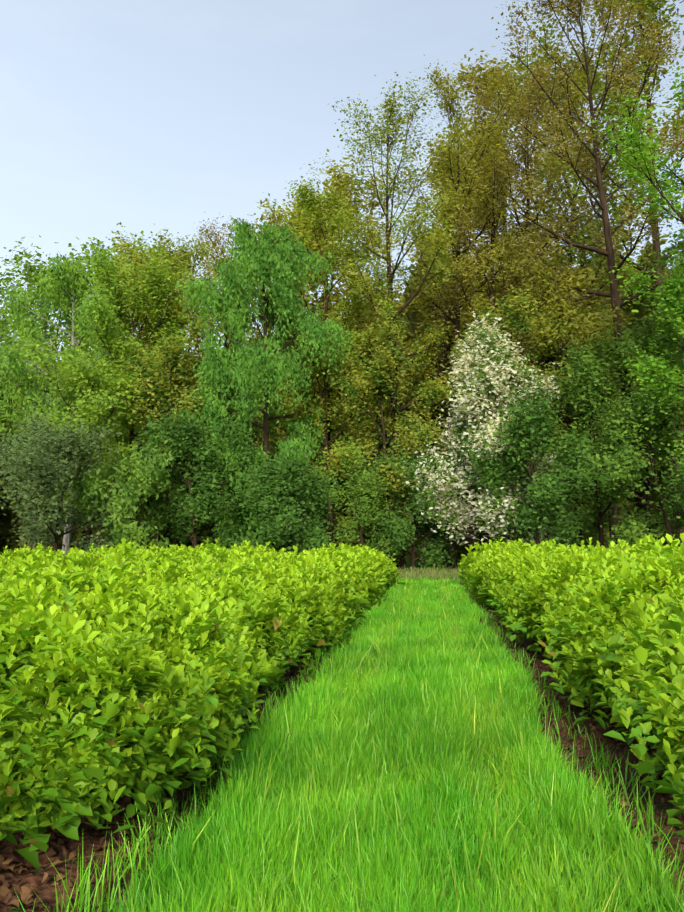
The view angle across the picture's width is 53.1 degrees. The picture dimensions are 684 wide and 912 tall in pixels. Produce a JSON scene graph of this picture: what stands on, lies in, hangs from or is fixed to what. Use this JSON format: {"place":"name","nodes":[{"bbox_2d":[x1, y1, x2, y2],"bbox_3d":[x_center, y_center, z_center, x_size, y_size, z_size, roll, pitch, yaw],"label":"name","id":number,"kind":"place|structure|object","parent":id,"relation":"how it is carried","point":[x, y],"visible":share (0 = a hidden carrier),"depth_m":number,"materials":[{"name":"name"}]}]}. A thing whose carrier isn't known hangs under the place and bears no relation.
{"place":"outdoors","nodes":[
{"label":"outdoors","id":0,"kind":"place"},
{"bbox_2d":[8,559,675,911],"bbox_3d":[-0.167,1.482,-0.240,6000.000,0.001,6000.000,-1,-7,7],"label":"ground","id":1,"kind":"structure","parent":0,"point":[408,565],"depth_m":3.97,"materials":[{"name":"brown soil"}]},
{"bbox_2d":[0,400,127,554],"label":"tree","id":2,"kind":"object","parent":1,"relation":"on","point":[60,460],"visible":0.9,"depth_m":31.42,"materials":[{"name":"green plant"}]},
{"bbox_2d":[0,235,131,549],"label":"tree","id":3,"kind":"object","parent":1,"relation":"on","point":[29,269],"visible":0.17,"depth_m":50.63,"materials":[{"name":"green plant"}]},
{"bbox_2d":[0,243,149,555],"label":"birch tree","id":4,"kind":"object","parent":1,"relation":"on","point":[68,279],"visible":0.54,"depth_m":42.05,"materials":[{"name":"green plant"}]},
{"bbox_2d":[9,326,163,550],"bbox_3d":[-13.686,-0.234,35.322,6.654,12.649,8.288,-1,-7,7],"label":"tree","id":5,"kind":"object","parent":1,"relation":"on","point":[84,373],"visible":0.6,"depth_m":35.54,"materials":[{"name":"green plant"}]},
{"bbox_2d":[50,230,178,545],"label":"tree","id":6,"kind":"object","parent":1,"relation":"on","point":[98,241],"visible":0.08,"depth_m":53.04,"materials":[{"name":"green plant"}]},
{"bbox_2d":[62,436,177,549],"bbox_3d":[-10.289,2.430,33.906,7.574,7.002,5.661,-8,-11,47],"label":"shrub","id":7,"kind":"object","parent":1,"relation":"on","point":[144,472],"visible":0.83,"depth_m":32.85,"materials":[{"name":"green plant"}]},
{"bbox_2d":[57,239,203,522],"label":"oak tree","id":8,"kind":"object","parent":1,"relation":"on","point":[128,426],"visible":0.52,"depth_m":40.73,"materials":[{"name":"green plant"}]},
{"bbox_2d":[0,537,276,582],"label":"hedge leaves","id":9,"kind":"object","parent":1,"relation":"on","point":[126,549],"depth_m":13.06,"materials":[{"name":"green plant"}]},
{"bbox_2d":[0,538,281,584],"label":"hedge leaf tips","id":10,"kind":"object","parent":9,"relation":"attached to","point":[203,554],"visible":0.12,"depth_m":13.01,"materials":[{"name":"green plant"}]},
{"bbox_2d":[83,238,213,541],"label":"tree","id":11,"kind":"object","parent":1,"relation":"on","point":[144,334],"visible":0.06,"depth_m":51.63,"materials":[{"name":"green plant"}]},
{"bbox_2d":[105,329,214,548],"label":"tree","id":12,"kind":"object","parent":1,"relation":"on","point":[171,372],"visible":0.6,"depth_m":38.50,"materials":[{"name":"green plant"}]},
{"bbox_2d":[0,660,321,911],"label":"soil bed","id":13,"kind":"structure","parent":1,"relation":"on","point":[32,878],"depth_m":3.31,"materials":[{"name":"brown soil"}]},
{"bbox_2d":[0,628,351,910],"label":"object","id":14,"kind":"object","parent":13,"relation":"on","point":[26,897],"visible":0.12,"depth_m":3.08,"materials":[{"name":"brown plant"}]},
{"bbox_2d":[0,619,362,911],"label":"litter clods","id":15,"kind":"object","parent":13,"relation":"on","point":[11,896],"visible":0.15,"depth_m":3.26,"materials":[{"name":"soil"}]},
{"bbox_2d":[106,222,228,549],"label":"oak tree","id":16,"kind":"object","parent":1,"relation":"on","point":[181,254],"visible":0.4,"depth_m":43.77,"materials":[{"name":"green plant"}]},
{"bbox_2d":[0,543,398,840],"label":"hedge leaves","id":17,"kind":"object","parent":1,"relation":"on","point":[218,633],"depth_m":3.62,"materials":[{"name":"green plant"}]},
{"bbox_2d":[132,401,267,549],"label":"tree","id":18,"kind":"object","parent":1,"relation":"on","point":[182,435],"visible":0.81,"depth_m":34.87,"materials":[{"name":"green plant"}]},
{"bbox_2d":[0,543,404,869],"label":"hedge leaf tips","id":19,"kind":"object","parent":1,"relation":"on","point":[211,655],"visible":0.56,"depth_m":3.56,"materials":[{"name":"green plant"}]},
{"bbox_2d":[181,214,261,543],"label":"oak tree","id":20,"kind":"object","parent":1,"relation":"on","point":[212,255],"visible":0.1,"depth_m":51.71,"materials":[{"name":"green plant"}]},
{"bbox_2d":[196,362,299,528],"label":"tree","id":21,"kind":"object","parent":1,"relation":"on","point":[258,432],"visible":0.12,"depth_m":39.93,"materials":[{"name":"green plant"}]},
{"bbox_2d":[190,202,334,536],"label":"tree","id":22,"kind":"object","parent":1,"relation":"on","point":[314,301],"visible":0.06,"depth_m":56.55,"materials":[{"name":"green plant"}]},
{"bbox_2d":[176,217,354,554],"bbox_3d":[-3.859,-3.660,37.965,8.862,20.119,9.435,-7,-10,44],"label":"tree","id":23,"kind":"object","parent":1,"relation":"on","point":[282,269],"visible":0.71,"depth_m":37.52,"materials":[{"name":"green plant"}]},
{"bbox_2d":[224,449,346,554],"bbox_3d":[-2.659,2.683,33.876,6.550,6.491,5.636,3,-8,-25],"label":"shrub","id":24,"kind":"object","parent":1,"relation":"on","point":[287,486],"visible":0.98,"depth_m":33.32,"materials":[{"name":"green plant"}]},
{"bbox_2d":[247,184,363,543],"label":"tree","id":25,"kind":"object","parent":1,"relation":"on","point":[312,246],"visible":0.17,"depth_m":54.34,"materials":[{"name":"green plant"}]},
{"bbox_2d":[237,160,405,541],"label":"oak tree","id":26,"kind":"object","parent":1,"relation":"on","point":[310,202],"visible":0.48,"depth_m":44.96,"materials":[{"name":"green plant"}]},
{"bbox_2d":[255,313,388,547],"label":"tree","id":27,"kind":"object","parent":1,"relation":"on","point":[335,463],"visible":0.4,"depth_m":40.26,"materials":[{"name":"green plant"}]},
{"bbox_2d":[0,234,683,560],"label":"forest interior","id":28,"kind":"object","parent":1,"relation":"on","point":[7,524],"visible":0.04,"depth_m":59.34,"materials":[{"name":"green plant"}]},
{"bbox_2d":[298,582,394,660],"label":"soil bed","id":29,"kind":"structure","parent":1,"relation":"on","point":[313,654],"depth_m":9.45,"materials":[{"name":"brown soil"}]},
{"bbox_2d":[15,576,683,911],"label":"grass path","id":30,"kind":"structure","parent":1,"relation":"on","point":[243,835],"depth_m":3.53,"materials":[{"name":"green plant"}]},
{"bbox_2d":[322,446,400,560],"bbox_3d":[0.667,2.762,37.071,5.210,7.148,4.191,-1,-7,7],"label":"green shrub","id":31,"kind":"object","parent":1,"relation":"on","point":[364,500],"visible":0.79,"depth_m":36.66,"materials":[{"name":"green plant"}]},
{"bbox_2d":[306,156,422,553],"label":"tree","id":32,"kind":"object","parent":1,"relation":"on","point":[371,319],"visible":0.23,"depth_m":57.45,"materials":[{"name":"green plant"}]},
{"bbox_2d":[316,333,447,561],"bbox_3d":[2.309,-0.491,39.703,7.528,14.282,8.232,-1,-7,7],"label":"tree","id":33,"kind":"object","parent":1,"relation":"on","point":[382,376],"visible":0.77,"depth_m":39.08,"materials":[{"name":"green plant"}]},
{"bbox_2d":[300,72,476,568],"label":"oak tree","id":34,"kind":"object","parent":1,"relation":"on","point":[392,331],"visible":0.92,"depth_m":42.78,"materials":[{"name":"green plant"}]},
{"bbox_2d":[355,442,460,568],"bbox_3d":[3.836,2.987,38.766,6.639,7.132,7.638,-1,-7,7],"label":"shrub","id":35,"kind":"object","parent":1,"relation":"on","point":[432,555],"visible":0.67,"depth_m":37.41,"materials":[{"name":"green plant"}]},
{"bbox_2d":[396,565,463,584],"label":"grass","id":36,"kind":"structure","parent":1,"relation":"on","point":[444,573],"depth_m":29.66,"materials":[{"name":"green plant"}]},
{"bbox_2d":[396,95,512,561],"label":"tree","id":37,"kind":"object","parent":1,"relation":"on","point":[435,412],"visible":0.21,"depth_m":57.76,"materials":[{"name":"green plant"}]},
{"bbox_2d":[395,54,542,567],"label":"oak tree","id":38,"kind":"object","parent":1,"relation":"on","point":[447,105],"visible":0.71,"depth_m":45.27,"materials":[{"name":"green plant"}]},
{"bbox_2d":[412,140,531,555],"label":"tree","id":39,"kind":"object","parent":1,"relation":"on","point":[471,541],"visible":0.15,"depth_m":59.60,"materials":[{"name":"green plant"}]},
{"bbox_2d":[397,311,565,546],"bbox_3d":[7.306,-0.642,35.897,9.323,13.610,8.571,-1,-7,7],"label":"bird cherry tree","id":40,"kind":"object","parent":1,"relation":"on","point":[490,362],"visible":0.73,"depth_m":35.13,"materials":[{"name":"white plant"}]},
{"bbox_2d":[430,109,575,543],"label":"oak tree","id":41,"kind":"object","parent":1,"relation":"on","point":[472,270],"visible":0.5,"depth_m":43.97,"materials":[{"name":"green plant"}]},
{"bbox_2d":[440,46,566,544],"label":"tree","id":42,"kind":"object","parent":1,"relation":"on","point":[473,76],"visible":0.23,"depth_m":55.97,"materials":[{"name":"green plant"}]},
{"bbox_2d":[443,285,576,538],"bbox_3d":[9.578,-1.526,37.556,7.894,15.787,6.657,2,-8,-15],"label":"tree","id":43,"kind":"object","parent":1,"relation":"on","point":[515,306],"visible":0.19,"depth_m":37.64,"materials":[{"name":"green plant"}]},
{"bbox_2d":[466,589,557,664],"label":"soil bed","id":44,"kind":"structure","parent":1,"relation":"on","point":[539,659],"depth_m":10.19,"materials":[{"name":"brown soil"}]},
{"bbox_2d":[458,533,683,802],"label":"hedge leaves","id":45,"kind":"object","parent":44,"relation":"on","point":[672,732],"depth_m":5.42,"materials":[{"name":"green plant"}]},
{"bbox_2d":[456,533,683,836],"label":"hedge leaf tips","id":46,"kind":"object","parent":45,"relation":"attached to","point":[642,679],"visible":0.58,"depth_m":5.37,"materials":[{"name":"green plant"}]},
{"bbox_2d":[447,47,599,539],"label":"tall thin tree","id":47,"kind":"object","parent":1,"relation":"on","point":[526,158],"visible":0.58,"depth_m":46.48,"materials":[{"name":"green plant"}]},
{"bbox_2d":[455,384,609,547],"bbox_3d":[9.336,1.250,32.711,6.546,9.038,6.932,4,-8,-30],"label":"tree","id":48,"kind":"object","parent":1,"relation":"on","point":[566,527],"visible":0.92,"depth_m":31.82,"materials":[{"name":"green plant"}]},
{"bbox_2d":[491,10,635,543],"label":"tree","id":49,"kind":"object","parent":1,"relation":"on","point":[604,142],"visible":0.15,"depth_m":50.99,"materials":[{"name":"green plant"}]},
{"bbox_2d":[463,588,683,888],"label":"fringe grass","id":50,"kind":"structure","parent":1,"relation":"on","point":[558,710],"depth_m":4.24,"materials":[{"name":"green plant"}]},
{"bbox_2d":[500,249,653,546],"bbox_3d":[13.344,-2.860,38.141,6.987,18.570,9.421,5,-9,-33],"label":"tree","id":51,"kind":"object","parent":1,"relation":"on","point":[588,317],"visible":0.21,"depth_m":37.99,"materials":[{"name":"green plant"}]},
{"bbox_2d":[504,35,651,547],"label":"tree","id":52,"kind":"object","parent":1,"relation":"on","point":[578,92],"visible":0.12,"depth_m":52.89,"materials":[{"name":"green plant"}]},
{"bbox_2d":[491,0,683,530],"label":"tree","id":53,"kind":"object","parent":1,"relation":"on","point":[608,251],"visible":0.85,"depth_m":36.01,"materials":[{"name":"green plant"}]},
{"bbox_2d":[518,663,683,903],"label":"soil bed","id":54,"kind":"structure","parent":1,"relation":"on","point":[598,735],"depth_m":4.76,"materials":[{"name":"brown soil"}]},
{"bbox_2d":[480,619,683,903],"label":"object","id":55,"kind":"object","parent":54,"relation":"on","point":[661,800],"visible":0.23,"depth_m":4.60,"materials":[{"name":"brown plant"}]},
{"bbox_2d":[487,619,683,882],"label":"litter clods","id":56,"kind":"object","parent":54,"relation":"on","point":[557,699],"visible":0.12,"depth_m":5.39,"materials":[{"name":"soil"}]},
{"bbox_2d":[531,331,674,546],"bbox_3d":[12.593,-0.048,33.773,7.056,11.890,7.595,-1,-7,7],"label":"tree","id":57,"kind":"object","parent":1,"relation":"on","point":[589,384],"visible":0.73,"depth_m":32.75,"materials":[{"name":"green plant"}]},
{"bbox_2d":[534,0,683,546],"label":"tree","id":58,"kind":"object","parent":1,"relation":"on","point":[656,246],"visible":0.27,"depth_m":46.47,"materials":[{"name":"green plant"}]},
{"bbox_2d":[556,311,683,542],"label":"tree","id":59,"kind":"object","parent":1,"relation":"on","point":[627,348],"visible":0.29,"depth_m":34.07,"materials":[{"name":"green plant"}]},
{"bbox_2d":[570,373,683,548],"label":"tree","id":60,"kind":"object","parent":1,"relation":"on","point":[642,425],"visible":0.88,"depth_m":29.30,"materials":[{"name":"green plant"}]},
{"bbox_2d":[581,33,683,418],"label":"fresh tree","id":61,"kind":"object","parent":1,"relation":"on","point":[645,168],"visible":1,"depth_m":26.89,"materials":[{"name":"green plant"}]},
{"bbox_2d":[623,223,683,466],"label":"tree","id":62,"kind":"object","parent":1,"relation":"on","point":[667,334],"visible":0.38,"depth_m":32.33,"materials":[{"name":"green plant"}]},
{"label":"hedge soil","id":63,"kind":"object","parent":1,"relation":"on","visible":0},
{"bbox_2d":[0,541,177,563],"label":"hedge leaves","id":64,"kind":"object","parent":63,"relation":"on","point":[28,553],"depth_m":16.35,"materials":[{"name":"green plant"}]},
{"bbox_2d":[0,541,195,565],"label":"hedge leaf tips","id":65,"kind":"object","parent":63,"relation":"on","point":[7,554],"visible":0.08,"depth_m":17.29,"materials":[{"name":"green plant"}]},
{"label":"hedge soil","id":66,"kind":"object","parent":1,"relation":"on","visible":0},
{"bbox_2d":[597,541,650,551],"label":"hedge leaves","id":67,"kind":"object","parent":66,"relation":"on","point":[626,544],"depth_m":19.56,"materials":[{"name":"green plant"}]},
{"bbox_2d":[591,542,683,554],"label":"hedge leaf tips","id":68,"kind":"object","parent":67,"relation":"attached to","point":[628,546],"visible":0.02,"depth_m":19.44,"materials":[{"name":"green plant"}]},
{"bbox_2d":[0,0,683,371],"label":"sky","id":69,"kind":"structure","parent":0,"point":[174,116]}
]}

